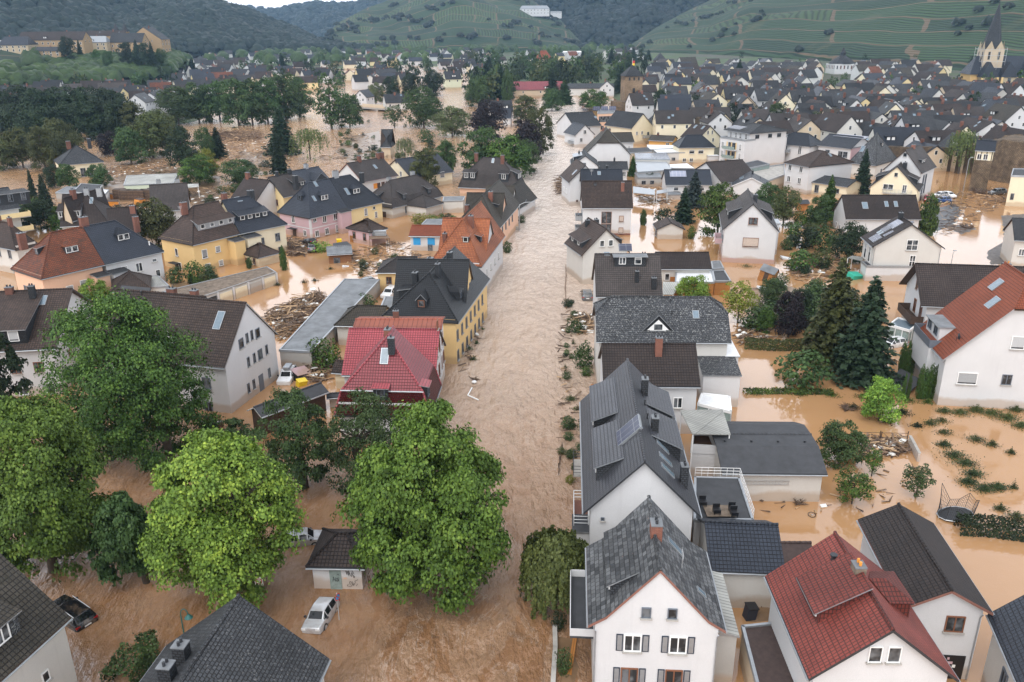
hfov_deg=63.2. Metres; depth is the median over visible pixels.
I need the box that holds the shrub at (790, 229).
[783,223,800,237]
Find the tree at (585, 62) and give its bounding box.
[581,57,592,78]
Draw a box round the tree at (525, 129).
[513,118,543,160]
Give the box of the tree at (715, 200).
[695,181,739,236]
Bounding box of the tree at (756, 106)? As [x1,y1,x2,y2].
[731,104,761,115]
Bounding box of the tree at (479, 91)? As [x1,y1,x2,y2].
[463,75,492,106]
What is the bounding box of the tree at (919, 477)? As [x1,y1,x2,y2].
[900,463,936,497]
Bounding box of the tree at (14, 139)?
[0,126,40,167]
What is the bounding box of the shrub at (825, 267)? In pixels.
[816,257,830,269]
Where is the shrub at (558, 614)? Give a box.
[548,609,566,631]
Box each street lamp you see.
[180,609,192,632]
[467,380,478,399]
[519,202,533,229]
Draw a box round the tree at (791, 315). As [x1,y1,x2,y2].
[772,290,808,336]
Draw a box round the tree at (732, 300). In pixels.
[719,280,760,322]
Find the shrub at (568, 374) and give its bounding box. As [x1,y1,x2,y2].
[562,370,571,379]
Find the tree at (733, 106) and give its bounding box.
[729,100,740,121]
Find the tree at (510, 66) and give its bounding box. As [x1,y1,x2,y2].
[508,61,520,79]
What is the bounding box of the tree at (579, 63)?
[564,56,586,82]
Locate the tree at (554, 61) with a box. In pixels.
[543,57,557,72]
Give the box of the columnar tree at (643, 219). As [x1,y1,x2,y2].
[640,210,646,225]
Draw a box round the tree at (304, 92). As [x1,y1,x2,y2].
[284,75,315,117]
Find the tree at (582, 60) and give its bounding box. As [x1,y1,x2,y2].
[571,59,588,76]
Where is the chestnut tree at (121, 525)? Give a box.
[84,490,153,586]
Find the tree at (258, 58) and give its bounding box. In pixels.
[251,52,262,65]
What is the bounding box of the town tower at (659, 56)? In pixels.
[653,53,664,61]
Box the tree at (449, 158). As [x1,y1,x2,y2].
[435,139,457,169]
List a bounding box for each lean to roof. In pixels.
[188,184,199,197]
[663,282,681,295]
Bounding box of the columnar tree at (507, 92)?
[501,68,512,99]
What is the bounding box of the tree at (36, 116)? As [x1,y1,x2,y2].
[10,104,53,138]
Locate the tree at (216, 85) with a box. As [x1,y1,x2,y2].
[193,79,232,121]
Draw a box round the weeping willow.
[940,128,978,176]
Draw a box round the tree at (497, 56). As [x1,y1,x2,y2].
[491,49,503,66]
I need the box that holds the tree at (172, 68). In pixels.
[165,63,177,76]
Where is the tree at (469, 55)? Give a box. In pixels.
[467,50,475,58]
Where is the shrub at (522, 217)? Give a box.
[518,214,525,222]
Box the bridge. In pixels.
[356,103,386,110]
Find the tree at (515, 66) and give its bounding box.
[509,62,521,81]
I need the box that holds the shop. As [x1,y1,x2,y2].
[754,164,784,187]
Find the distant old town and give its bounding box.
[645,57,952,80]
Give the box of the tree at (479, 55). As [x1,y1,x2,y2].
[475,49,484,63]
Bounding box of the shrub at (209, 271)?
[204,270,217,279]
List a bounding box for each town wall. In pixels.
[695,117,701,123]
[888,146,952,170]
[954,145,975,173]
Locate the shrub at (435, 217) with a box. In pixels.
[426,214,439,218]
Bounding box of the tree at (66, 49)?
[56,35,75,58]
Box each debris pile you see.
[105,157,219,184]
[113,202,147,220]
[189,186,232,204]
[209,128,268,140]
[215,136,297,169]
[250,160,279,178]
[262,287,327,340]
[286,235,306,256]
[296,349,340,383]
[319,132,375,165]
[338,241,428,273]
[458,306,487,371]
[551,175,561,194]
[555,298,581,437]
[571,310,594,334]
[632,184,676,204]
[732,318,776,345]
[759,464,928,512]
[784,250,846,283]
[853,432,911,457]
[937,187,1006,233]
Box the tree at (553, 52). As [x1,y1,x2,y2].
[547,47,557,57]
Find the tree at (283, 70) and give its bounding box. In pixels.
[277,66,288,78]
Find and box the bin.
[742,602,759,620]
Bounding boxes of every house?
[0,187,33,231]
[0,215,36,273]
[0,283,98,396]
[0,554,77,681]
[10,226,110,295]
[32,80,61,87]
[35,86,64,90]
[41,78,63,83]
[54,138,103,177]
[56,186,112,228]
[61,82,81,90]
[62,187,109,227]
[78,215,165,284]
[80,79,102,90]
[98,81,126,87]
[99,285,206,372]
[101,87,128,99]
[103,79,125,82]
[106,204,139,234]
[108,78,131,84]
[119,84,138,91]
[128,89,148,98]
[129,92,155,114]
[139,87,159,89]
[139,593,331,681]
[147,78,165,86]
[147,90,157,107]
[149,81,171,88]
[149,178,190,219]
[155,91,177,112]
[158,200,245,272]
[158,295,278,412]
[163,83,191,94]
[168,72,186,84]
[173,78,194,90]
[185,65,190,76]
[189,68,210,76]
[190,72,214,78]
[194,77,217,93]
[196,63,206,68]
[208,66,223,68]
[210,68,227,71]
[211,71,232,77]
[218,75,235,92]
[219,73,235,77]
[220,64,234,70]
[220,188,287,250]
[230,67,249,74]
[231,171,277,215]
[236,75,254,90]
[248,68,268,74]
[254,71,272,80]
[258,64,273,70]
[267,168,305,215]
[275,65,293,70]
[277,174,351,237]
[281,69,299,80]
[286,67,302,73]
[292,61,308,69]
[292,163,328,183]
[296,75,318,88]
[300,69,313,75]
[313,67,333,83]
[330,170,383,223]
[334,319,445,440]
[339,151,398,191]
[344,68,353,81]
[351,74,368,90]
[353,308,444,384]
[354,67,372,76]
[356,89,374,104]
[367,73,373,86]
[372,75,391,88]
[373,170,443,218]
[376,68,395,75]
[382,73,395,75]
[382,92,410,111]
[382,246,490,363]
[390,153,453,185]
[396,73,416,87]
[408,224,441,250]
[433,201,505,290]
[443,70,461,88]
[446,65,462,81]
[452,60,465,74]
[458,152,523,196]
[460,54,468,58]
[462,179,519,243]
[463,58,475,64]
[466,62,471,72]
[470,63,483,69]
[485,179,537,219]
[488,98,513,121]
[503,108,511,126]
[513,81,562,96]
[536,50,550,63]
[550,11,561,17]
[556,110,601,138]
[560,82,614,96]
[560,159,588,205]
[562,50,581,59]
[563,122,594,147]
[564,217,629,284]
[570,149,598,168]
[570,495,739,681]
[572,358,702,544]
[575,180,632,234]
[579,165,622,207]
[582,126,631,173]
[591,244,662,326]
[591,334,700,433]
[592,295,741,406]
[593,106,615,131]
[598,157,627,179]
[599,79,613,96]
[604,110,652,144]
[609,129,634,147]
[625,91,654,118]
[642,77,649,84]
[642,85,656,102]
[643,73,659,90]
[645,75,656,84]
[648,132,677,144]
[652,107,693,139]
[655,96,691,109]
[659,94,690,98]
[660,78,678,88]
[661,169,711,199]
[662,72,681,85]
[662,75,691,92]
[665,84,688,93]
[666,67,681,73]
[672,134,718,162]
[680,123,719,146]
[685,72,710,86]
[689,85,702,92]
[689,90,716,99]
[689,104,731,122]
[691,68,709,72]
[691,99,720,106]
[692,80,705,88]
[694,91,727,106]
[696,75,718,88]
[696,159,751,195]
[699,107,732,142]
[700,83,714,89]
[700,87,715,93]
[714,188,779,263]
[715,84,745,93]
[716,69,735,76]
[719,72,730,82]
[720,85,755,102]
[726,71,749,86]
[726,74,748,84]
[727,81,741,84]
[727,92,757,107]
[730,102,754,116]
[731,170,768,196]
[732,113,747,125]
[733,94,754,105]
[736,107,768,120]
[736,113,763,125]
[748,68,764,79]
[749,75,761,86]
[750,78,779,87]
[750,86,786,106]
[757,120,793,134]
[758,72,780,82]
[758,101,785,109]
[759,74,773,79]
[760,103,781,112]
[763,531,960,681]
[765,110,809,120]
[767,90,795,110]
[777,69,794,78]
[782,72,799,81]
[782,78,797,86]
[782,84,801,89]
[782,108,799,112]
[783,150,854,194]
[784,132,820,161]
[785,82,813,87]
[787,88,815,103]
[789,114,820,139]
[793,103,826,110]
[795,74,811,82]
[795,105,829,113]
[796,96,833,107]
[798,68,817,83]
[805,97,833,108]
[808,114,820,121]
[811,175,861,197]
[813,79,824,85]
[813,83,830,88]
[813,85,829,95]
[814,109,863,140]
[817,133,869,159]
[819,89,842,100]
[821,81,835,88]
[821,106,850,113]
[829,87,843,90]
[832,194,921,233]
[833,92,850,108]
[835,79,853,88]
[836,97,862,108]
[837,104,879,112]
[837,111,870,124]
[839,94,870,105]
[841,81,874,92]
[843,87,864,95]
[850,133,896,179]
[856,71,883,80]
[856,502,994,679]
[858,91,874,97]
[859,211,944,269]
[860,120,891,135]
[865,78,881,84]
[866,108,888,123]
[866,124,922,146]
[867,93,893,101]
[868,96,889,107]
[868,161,923,200]
[870,85,891,93]
[872,91,901,95]
[875,81,896,92]
[878,99,901,114]
[879,78,890,83]
[882,115,898,126]
[883,72,906,79]
[883,143,936,200]
[884,98,904,109]
[885,69,901,73]
[887,108,936,117]
[888,76,910,84]
[891,82,918,90]
[893,94,909,101]
[893,113,937,129]
[897,89,913,93]
[897,261,1023,323]
[899,96,922,105]
[902,93,916,95]
[903,76,920,80]
[903,102,931,109]
[903,127,961,146]
[905,139,950,171]
[908,93,928,99]
[910,84,927,92]
[911,261,1023,409]
[918,78,937,85]
[919,95,955,103]
[920,86,944,96]
[924,98,960,103]
[925,72,948,79]
[926,108,952,114]
[927,79,949,88]
[928,75,950,81]
[930,101,961,110]
[930,112,970,123]
[934,119,950,129]
[938,130,981,172]
[939,85,969,93]
[940,99,980,106]
[944,89,970,98]
[945,121,973,134]
[949,77,965,85]
[950,104,984,115]
[956,80,976,85]
[956,91,997,100]
[958,116,996,136]
[969,80,1005,92]
[969,140,996,190]
[972,78,999,82]
[980,86,1007,97]
[980,97,1003,111]
[981,595,1023,681]
[982,96,1019,105]
[982,101,1023,128]
[982,124,1023,138]
[985,116,1009,126]
[993,96,1015,104]
[1000,217,1023,265]
[1003,82,1023,95]
[1004,94,1023,107]
[1005,168,1023,206]
[1011,78,1023,83]
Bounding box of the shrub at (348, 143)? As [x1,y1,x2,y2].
[343,140,351,145]
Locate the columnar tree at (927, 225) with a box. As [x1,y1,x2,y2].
[918,192,940,235]
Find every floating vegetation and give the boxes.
[155,126,379,173]
[273,266,335,286]
[467,326,484,360]
[562,303,578,427]
[746,387,939,406]
[847,402,924,427]
[923,416,953,435]
[928,404,1023,430]
[931,439,1012,498]
[961,433,1023,519]
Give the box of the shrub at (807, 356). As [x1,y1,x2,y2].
[771,349,833,392]
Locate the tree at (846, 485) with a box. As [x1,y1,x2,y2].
[833,464,876,503]
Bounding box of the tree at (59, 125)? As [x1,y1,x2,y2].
[38,118,85,156]
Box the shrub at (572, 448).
[566,447,578,457]
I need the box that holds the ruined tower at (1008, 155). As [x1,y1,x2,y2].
[988,134,1023,182]
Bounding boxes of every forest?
[0,0,375,55]
[238,0,386,36]
[533,0,709,45]
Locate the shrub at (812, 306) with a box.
[801,296,820,320]
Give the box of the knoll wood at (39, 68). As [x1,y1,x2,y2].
[0,47,187,84]
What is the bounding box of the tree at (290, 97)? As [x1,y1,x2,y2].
[263,72,304,120]
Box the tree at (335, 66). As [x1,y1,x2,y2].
[330,62,339,74]
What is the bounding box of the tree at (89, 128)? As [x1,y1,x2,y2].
[65,99,106,140]
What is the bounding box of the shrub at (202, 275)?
[197,273,207,281]
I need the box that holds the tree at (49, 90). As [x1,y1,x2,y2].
[27,86,71,115]
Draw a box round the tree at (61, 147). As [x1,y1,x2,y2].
[44,129,88,160]
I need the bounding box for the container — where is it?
[296,377,307,386]
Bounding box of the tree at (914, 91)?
[911,85,923,92]
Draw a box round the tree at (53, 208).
[49,205,58,227]
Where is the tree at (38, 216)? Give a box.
[19,198,55,229]
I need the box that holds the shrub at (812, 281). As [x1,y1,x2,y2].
[802,279,826,291]
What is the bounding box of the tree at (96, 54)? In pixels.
[91,49,100,58]
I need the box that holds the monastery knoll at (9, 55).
[0,50,192,82]
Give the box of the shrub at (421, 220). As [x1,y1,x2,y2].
[409,213,430,224]
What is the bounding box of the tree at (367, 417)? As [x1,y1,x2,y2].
[322,386,415,496]
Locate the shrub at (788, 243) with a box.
[779,239,793,249]
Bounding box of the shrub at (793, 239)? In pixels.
[785,234,799,245]
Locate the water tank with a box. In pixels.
[381,230,385,235]
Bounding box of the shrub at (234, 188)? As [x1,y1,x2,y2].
[227,183,238,191]
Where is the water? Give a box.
[0,65,1023,681]
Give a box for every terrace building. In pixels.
[690,435,715,476]
[692,467,753,545]
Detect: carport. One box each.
[247,382,329,433]
[633,186,654,200]
[656,189,667,203]
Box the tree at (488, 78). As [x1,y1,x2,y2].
[486,71,500,97]
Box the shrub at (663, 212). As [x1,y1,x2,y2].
[651,207,675,220]
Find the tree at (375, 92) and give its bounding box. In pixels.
[368,82,384,102]
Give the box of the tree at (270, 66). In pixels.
[265,63,278,77]
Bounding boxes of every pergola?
[679,409,730,472]
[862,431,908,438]
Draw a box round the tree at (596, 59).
[593,57,603,75]
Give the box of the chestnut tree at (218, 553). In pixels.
[136,424,308,613]
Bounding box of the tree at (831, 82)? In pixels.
[827,75,838,86]
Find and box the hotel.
[520,5,549,15]
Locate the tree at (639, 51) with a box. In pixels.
[637,46,644,58]
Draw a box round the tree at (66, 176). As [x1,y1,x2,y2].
[54,163,81,186]
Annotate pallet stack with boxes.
[112,188,125,198]
[118,189,130,199]
[125,189,136,199]
[131,189,144,199]
[143,189,149,199]
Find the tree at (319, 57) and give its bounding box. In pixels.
[317,52,325,63]
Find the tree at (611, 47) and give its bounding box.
[606,44,614,57]
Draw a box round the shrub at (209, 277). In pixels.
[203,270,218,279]
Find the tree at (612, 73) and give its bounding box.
[606,60,620,83]
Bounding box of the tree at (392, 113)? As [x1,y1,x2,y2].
[382,104,407,127]
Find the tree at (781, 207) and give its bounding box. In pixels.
[771,185,801,227]
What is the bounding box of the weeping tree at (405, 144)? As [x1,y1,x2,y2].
[393,138,416,157]
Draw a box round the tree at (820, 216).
[804,193,832,227]
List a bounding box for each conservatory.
[697,392,731,420]
[888,317,913,346]
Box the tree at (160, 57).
[154,48,167,65]
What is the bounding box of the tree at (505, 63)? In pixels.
[503,56,520,79]
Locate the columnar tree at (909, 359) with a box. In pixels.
[904,340,912,371]
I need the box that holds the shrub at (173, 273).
[164,265,186,284]
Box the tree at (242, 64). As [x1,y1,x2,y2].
[238,60,248,68]
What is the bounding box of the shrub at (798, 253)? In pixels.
[783,249,818,271]
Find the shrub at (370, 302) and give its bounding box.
[360,292,377,304]
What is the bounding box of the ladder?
[743,480,789,484]
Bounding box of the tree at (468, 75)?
[461,62,474,89]
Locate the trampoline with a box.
[936,483,979,522]
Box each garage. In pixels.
[442,196,464,212]
[652,216,685,238]
[674,270,714,295]
[708,421,827,501]
[712,270,730,294]
[860,261,911,280]
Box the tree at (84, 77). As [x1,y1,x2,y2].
[72,71,87,82]
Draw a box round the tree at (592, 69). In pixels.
[588,61,598,79]
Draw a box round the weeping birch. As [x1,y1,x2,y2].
[517,524,588,619]
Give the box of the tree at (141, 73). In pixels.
[131,70,147,82]
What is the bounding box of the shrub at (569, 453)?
[564,449,575,459]
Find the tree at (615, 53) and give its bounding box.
[612,52,620,61]
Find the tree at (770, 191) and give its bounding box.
[754,181,780,208]
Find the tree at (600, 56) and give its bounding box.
[593,52,605,70]
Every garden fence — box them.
[558,444,562,474]
[565,267,566,308]
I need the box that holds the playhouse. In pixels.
[796,199,809,210]
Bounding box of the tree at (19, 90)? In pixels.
[0,83,34,110]
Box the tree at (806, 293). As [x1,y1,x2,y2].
[789,286,814,320]
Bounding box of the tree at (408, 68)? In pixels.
[399,63,412,71]
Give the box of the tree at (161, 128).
[151,117,186,156]
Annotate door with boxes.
[219,290,232,299]
[235,285,247,298]
[250,280,261,293]
[258,373,264,391]
[264,275,275,288]
[329,570,341,588]
[762,272,768,281]
[944,655,965,678]
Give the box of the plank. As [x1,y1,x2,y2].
[567,638,576,674]
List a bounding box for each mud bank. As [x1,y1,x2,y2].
[103,165,221,207]
[140,227,155,243]
[170,282,192,287]
[239,151,291,174]
[335,131,380,161]
[557,636,578,681]
[746,286,802,329]
[749,607,769,621]
[928,204,961,230]
[946,225,975,233]
[987,214,1023,264]
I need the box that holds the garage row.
[162,266,278,299]
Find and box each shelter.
[333,241,350,245]
[369,234,389,248]
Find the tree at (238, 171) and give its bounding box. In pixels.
[216,158,265,182]
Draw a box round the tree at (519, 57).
[511,52,524,70]
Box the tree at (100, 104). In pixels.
[82,96,119,137]
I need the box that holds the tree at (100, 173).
[84,163,113,185]
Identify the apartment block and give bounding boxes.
[719,123,790,165]
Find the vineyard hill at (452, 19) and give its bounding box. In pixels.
[326,0,582,51]
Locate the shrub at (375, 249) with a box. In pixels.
[371,247,379,254]
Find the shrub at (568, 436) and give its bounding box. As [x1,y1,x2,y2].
[563,431,574,440]
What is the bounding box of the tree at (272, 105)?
[249,75,282,123]
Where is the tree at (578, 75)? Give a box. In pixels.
[566,63,582,82]
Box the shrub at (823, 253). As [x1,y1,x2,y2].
[814,249,835,269]
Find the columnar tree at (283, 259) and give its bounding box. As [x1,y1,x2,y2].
[279,245,287,270]
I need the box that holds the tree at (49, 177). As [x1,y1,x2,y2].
[39,164,63,187]
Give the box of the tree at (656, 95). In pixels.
[653,89,669,107]
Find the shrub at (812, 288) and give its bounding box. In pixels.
[802,283,824,301]
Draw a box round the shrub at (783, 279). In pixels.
[775,273,790,284]
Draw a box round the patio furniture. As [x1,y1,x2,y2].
[699,495,738,517]
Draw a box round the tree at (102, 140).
[92,130,117,155]
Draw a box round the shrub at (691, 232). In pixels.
[686,225,696,238]
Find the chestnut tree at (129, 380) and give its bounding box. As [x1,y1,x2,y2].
[33,285,225,472]
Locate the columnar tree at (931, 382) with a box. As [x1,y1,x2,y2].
[925,363,934,398]
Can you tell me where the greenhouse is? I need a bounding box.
[123,173,178,188]
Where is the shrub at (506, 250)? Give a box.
[503,240,512,252]
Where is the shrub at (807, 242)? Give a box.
[789,226,819,249]
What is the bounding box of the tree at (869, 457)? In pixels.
[862,447,884,475]
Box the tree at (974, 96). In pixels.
[964,91,981,100]
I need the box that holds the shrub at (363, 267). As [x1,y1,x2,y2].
[357,261,369,270]
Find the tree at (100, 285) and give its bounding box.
[78,278,109,309]
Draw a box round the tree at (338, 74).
[333,71,346,85]
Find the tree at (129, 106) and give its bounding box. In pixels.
[117,101,147,133]
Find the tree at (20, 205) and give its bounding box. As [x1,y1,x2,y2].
[19,204,27,224]
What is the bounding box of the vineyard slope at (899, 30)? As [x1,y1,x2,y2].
[632,0,1023,70]
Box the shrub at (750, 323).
[738,306,763,331]
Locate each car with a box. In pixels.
[54,594,98,631]
[276,363,296,384]
[286,527,321,547]
[300,237,317,244]
[301,596,339,633]
[306,244,315,251]
[361,276,374,278]
[380,285,393,298]
[580,289,592,300]
[886,336,908,348]
[934,191,945,197]
[937,196,951,202]
[946,191,956,197]
[988,187,1007,194]
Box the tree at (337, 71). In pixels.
[333,68,346,82]
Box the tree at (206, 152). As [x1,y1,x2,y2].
[193,147,220,178]
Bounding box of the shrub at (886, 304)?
[854,293,889,313]
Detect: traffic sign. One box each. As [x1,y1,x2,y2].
[255,577,262,596]
[335,593,339,619]
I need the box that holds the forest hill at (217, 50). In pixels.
[7,3,364,55]
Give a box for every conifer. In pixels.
[26,168,37,198]
[35,174,55,208]
[76,39,83,54]
[132,39,143,64]
[147,41,157,65]
[189,58,197,68]
[210,127,228,158]
[261,108,303,155]
[268,126,289,174]
[277,52,286,65]
[467,66,488,99]
[481,62,489,92]
[487,56,493,68]
[489,65,514,99]
[542,69,559,98]
[556,79,575,104]
[606,49,614,63]
[614,66,624,91]
[627,156,636,176]
[631,47,639,62]
[673,186,695,225]
[686,170,705,208]
[736,59,742,67]
[789,257,856,372]
[818,174,837,219]
[818,275,904,392]
[854,148,873,193]
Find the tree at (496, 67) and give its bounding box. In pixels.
[485,62,506,85]
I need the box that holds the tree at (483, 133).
[454,125,499,168]
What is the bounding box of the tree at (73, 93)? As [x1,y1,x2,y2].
[52,85,96,128]
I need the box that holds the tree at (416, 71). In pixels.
[410,61,423,80]
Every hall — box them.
[279,278,380,367]
[745,160,769,170]
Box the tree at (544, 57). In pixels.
[533,54,551,80]
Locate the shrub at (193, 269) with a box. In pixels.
[183,259,205,281]
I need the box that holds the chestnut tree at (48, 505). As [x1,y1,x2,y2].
[0,388,128,583]
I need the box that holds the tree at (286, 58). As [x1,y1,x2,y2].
[281,53,290,65]
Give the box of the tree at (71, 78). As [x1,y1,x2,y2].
[69,74,78,83]
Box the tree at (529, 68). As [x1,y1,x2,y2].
[524,61,536,80]
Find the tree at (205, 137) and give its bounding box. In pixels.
[193,126,218,153]
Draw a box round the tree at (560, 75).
[554,58,576,82]
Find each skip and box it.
[108,200,118,205]
[134,198,144,204]
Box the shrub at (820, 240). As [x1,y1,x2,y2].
[809,222,839,252]
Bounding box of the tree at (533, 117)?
[521,106,554,155]
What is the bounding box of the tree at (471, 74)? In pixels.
[468,66,488,92]
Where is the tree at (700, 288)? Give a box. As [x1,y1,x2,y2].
[675,274,711,295]
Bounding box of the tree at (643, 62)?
[636,52,650,73]
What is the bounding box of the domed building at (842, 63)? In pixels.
[825,48,854,73]
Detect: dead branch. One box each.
[793,498,808,505]
[839,401,859,410]
[958,223,975,228]
[969,186,992,193]
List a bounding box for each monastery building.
[0,35,38,53]
[20,30,92,53]
[33,45,65,57]
[87,29,128,38]
[90,35,110,52]
[110,33,149,52]
[136,26,170,52]
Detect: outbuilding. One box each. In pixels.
[110,270,151,293]
[151,275,169,291]
[244,242,279,266]
[334,305,389,344]
[345,218,387,245]
[375,256,417,291]
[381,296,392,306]
[655,251,711,285]
[697,518,783,607]
[739,622,793,681]
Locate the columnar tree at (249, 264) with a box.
[245,257,252,268]
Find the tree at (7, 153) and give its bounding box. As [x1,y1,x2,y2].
[0,137,19,170]
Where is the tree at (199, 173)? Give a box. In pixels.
[177,153,216,184]
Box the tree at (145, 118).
[127,110,171,157]
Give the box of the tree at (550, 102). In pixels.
[541,88,564,110]
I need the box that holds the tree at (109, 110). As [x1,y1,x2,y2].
[98,96,136,137]
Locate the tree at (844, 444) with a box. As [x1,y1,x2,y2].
[816,419,870,469]
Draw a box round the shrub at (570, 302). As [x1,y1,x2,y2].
[561,298,572,307]
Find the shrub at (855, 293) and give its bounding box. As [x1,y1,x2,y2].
[851,287,859,305]
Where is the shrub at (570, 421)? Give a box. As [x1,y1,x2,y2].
[560,415,576,429]
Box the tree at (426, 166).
[408,146,440,185]
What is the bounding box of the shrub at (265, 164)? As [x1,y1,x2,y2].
[259,160,269,167]
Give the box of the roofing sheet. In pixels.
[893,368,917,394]
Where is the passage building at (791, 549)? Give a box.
[780,541,811,563]
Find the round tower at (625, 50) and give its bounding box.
[621,47,629,63]
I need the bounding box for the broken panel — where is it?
[780,255,790,259]
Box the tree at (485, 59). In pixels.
[482,55,491,62]
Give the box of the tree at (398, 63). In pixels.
[391,58,400,71]
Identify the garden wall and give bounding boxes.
[326,392,338,406]
[551,625,557,681]
[908,435,920,461]
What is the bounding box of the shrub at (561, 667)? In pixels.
[555,647,573,677]
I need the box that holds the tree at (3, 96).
[0,88,19,126]
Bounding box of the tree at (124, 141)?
[109,126,148,163]
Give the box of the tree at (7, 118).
[0,104,32,137]
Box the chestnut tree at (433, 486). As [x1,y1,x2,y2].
[330,398,513,615]
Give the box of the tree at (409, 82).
[400,72,424,95]
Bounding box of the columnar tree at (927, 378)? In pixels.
[920,366,929,398]
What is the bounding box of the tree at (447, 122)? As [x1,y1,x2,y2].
[431,105,471,136]
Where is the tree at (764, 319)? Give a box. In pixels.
[753,307,774,334]
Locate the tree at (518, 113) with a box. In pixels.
[512,94,539,123]
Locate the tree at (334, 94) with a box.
[311,72,348,128]
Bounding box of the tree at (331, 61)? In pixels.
[324,60,334,72]
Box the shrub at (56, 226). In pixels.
[44,214,61,230]
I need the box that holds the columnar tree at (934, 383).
[929,364,938,399]
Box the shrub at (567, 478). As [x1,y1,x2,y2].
[565,474,575,484]
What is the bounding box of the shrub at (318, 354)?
[305,337,340,372]
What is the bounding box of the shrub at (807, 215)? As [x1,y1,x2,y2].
[799,207,814,221]
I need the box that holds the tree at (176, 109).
[152,84,200,124]
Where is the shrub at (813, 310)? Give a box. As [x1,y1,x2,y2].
[804,292,822,316]
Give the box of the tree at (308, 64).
[303,58,313,69]
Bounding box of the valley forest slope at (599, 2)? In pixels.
[549,0,708,44]
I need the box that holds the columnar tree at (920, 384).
[915,364,926,398]
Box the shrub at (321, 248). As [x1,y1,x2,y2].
[310,240,331,252]
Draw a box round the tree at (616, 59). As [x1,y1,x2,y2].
[609,55,622,78]
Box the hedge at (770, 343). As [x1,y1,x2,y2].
[744,336,811,350]
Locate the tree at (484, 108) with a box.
[464,97,507,139]
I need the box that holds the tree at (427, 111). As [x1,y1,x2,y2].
[400,86,445,127]
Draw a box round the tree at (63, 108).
[45,102,85,138]
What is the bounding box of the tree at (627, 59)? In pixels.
[623,53,632,68]
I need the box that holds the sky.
[226,0,356,7]
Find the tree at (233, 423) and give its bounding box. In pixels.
[216,417,253,439]
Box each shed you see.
[55,186,75,202]
[305,527,372,588]
[326,245,352,263]
[331,359,344,388]
[421,219,441,224]
[711,260,723,269]
[757,263,778,281]
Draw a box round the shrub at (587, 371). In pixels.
[579,366,592,376]
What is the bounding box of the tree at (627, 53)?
[620,49,634,67]
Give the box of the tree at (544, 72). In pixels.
[538,64,558,80]
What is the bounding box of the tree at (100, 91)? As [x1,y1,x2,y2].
[72,85,110,118]
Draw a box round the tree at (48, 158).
[24,124,59,169]
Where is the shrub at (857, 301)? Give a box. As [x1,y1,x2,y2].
[834,299,862,315]
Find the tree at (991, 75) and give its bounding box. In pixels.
[981,72,994,79]
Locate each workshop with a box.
[75,183,103,192]
[627,147,651,161]
[634,153,669,171]
[634,172,661,186]
[635,161,670,177]
[647,145,672,152]
[653,148,684,162]
[669,163,694,168]
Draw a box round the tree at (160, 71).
[152,63,166,79]
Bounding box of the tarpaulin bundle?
[846,271,862,279]
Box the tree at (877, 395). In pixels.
[858,375,908,424]
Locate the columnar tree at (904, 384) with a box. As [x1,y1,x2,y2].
[902,373,907,395]
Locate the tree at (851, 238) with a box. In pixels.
[831,220,868,263]
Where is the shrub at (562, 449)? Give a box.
[556,446,566,454]
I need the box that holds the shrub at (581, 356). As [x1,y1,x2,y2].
[571,340,593,368]
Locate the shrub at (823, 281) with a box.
[813,278,824,286]
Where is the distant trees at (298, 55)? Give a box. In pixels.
[182,41,634,64]
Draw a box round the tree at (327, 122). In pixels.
[323,112,338,127]
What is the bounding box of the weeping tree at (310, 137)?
[287,128,331,162]
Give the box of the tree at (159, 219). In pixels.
[137,196,178,248]
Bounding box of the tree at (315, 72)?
[311,67,320,84]
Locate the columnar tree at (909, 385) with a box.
[906,372,912,397]
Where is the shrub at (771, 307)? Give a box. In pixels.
[757,300,788,326]
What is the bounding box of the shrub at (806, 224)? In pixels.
[803,222,819,233]
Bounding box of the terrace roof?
[847,256,862,270]
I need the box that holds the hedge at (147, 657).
[98,629,159,681]
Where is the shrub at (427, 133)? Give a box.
[417,129,434,141]
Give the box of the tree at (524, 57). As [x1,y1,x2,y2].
[519,50,530,72]
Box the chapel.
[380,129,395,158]
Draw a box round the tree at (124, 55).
[115,41,132,62]
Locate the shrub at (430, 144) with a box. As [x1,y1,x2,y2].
[426,139,435,148]
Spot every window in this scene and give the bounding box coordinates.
[7,250,11,258]
[11,365,22,374]
[19,387,28,395]
[33,362,44,373]
[41,668,53,681]
[80,168,85,176]
[80,279,87,286]
[135,262,142,272]
[155,269,161,276]
[201,249,208,258]
[201,377,211,389]
[204,402,212,411]
[215,245,220,252]
[218,259,223,266]
[238,337,245,350]
[245,332,250,343]
[247,357,251,367]
[247,383,251,393]
[250,330,254,340]
[252,379,256,389]
[253,353,256,363]
[255,327,261,339]
[257,348,263,361]
[265,344,269,355]
[268,368,272,378]
[275,233,280,241]
[334,258,339,262]
[364,208,367,215]
[386,277,391,284]
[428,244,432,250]
[456,329,459,341]
[599,116,605,121]
[599,240,604,247]
[601,212,611,223]
[601,224,610,231]
[608,240,613,246]
[618,227,622,233]
[619,216,623,221]
[620,667,637,681]
[622,634,641,653]
[640,607,651,620]
[648,320,667,329]
[664,274,669,280]
[665,669,682,681]
[666,608,677,621]
[667,636,687,655]
[673,397,682,408]
[742,237,758,247]
[748,217,757,225]
[798,146,801,154]
[814,185,818,192]
[862,242,867,258]
[865,646,883,664]
[867,246,871,262]
[883,184,893,189]
[884,646,902,664]
[902,185,906,192]
[905,240,918,250]
[908,255,915,265]
[911,298,916,312]
[918,305,922,316]
[922,174,926,193]
[942,615,965,634]
[956,372,978,385]
[999,666,1008,681]
[1000,374,1012,385]
[1009,336,1023,350]
[1018,249,1023,256]
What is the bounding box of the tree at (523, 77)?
[514,62,529,80]
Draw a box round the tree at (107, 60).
[101,50,114,64]
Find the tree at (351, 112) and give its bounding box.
[333,93,364,126]
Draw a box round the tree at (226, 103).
[217,76,255,125]

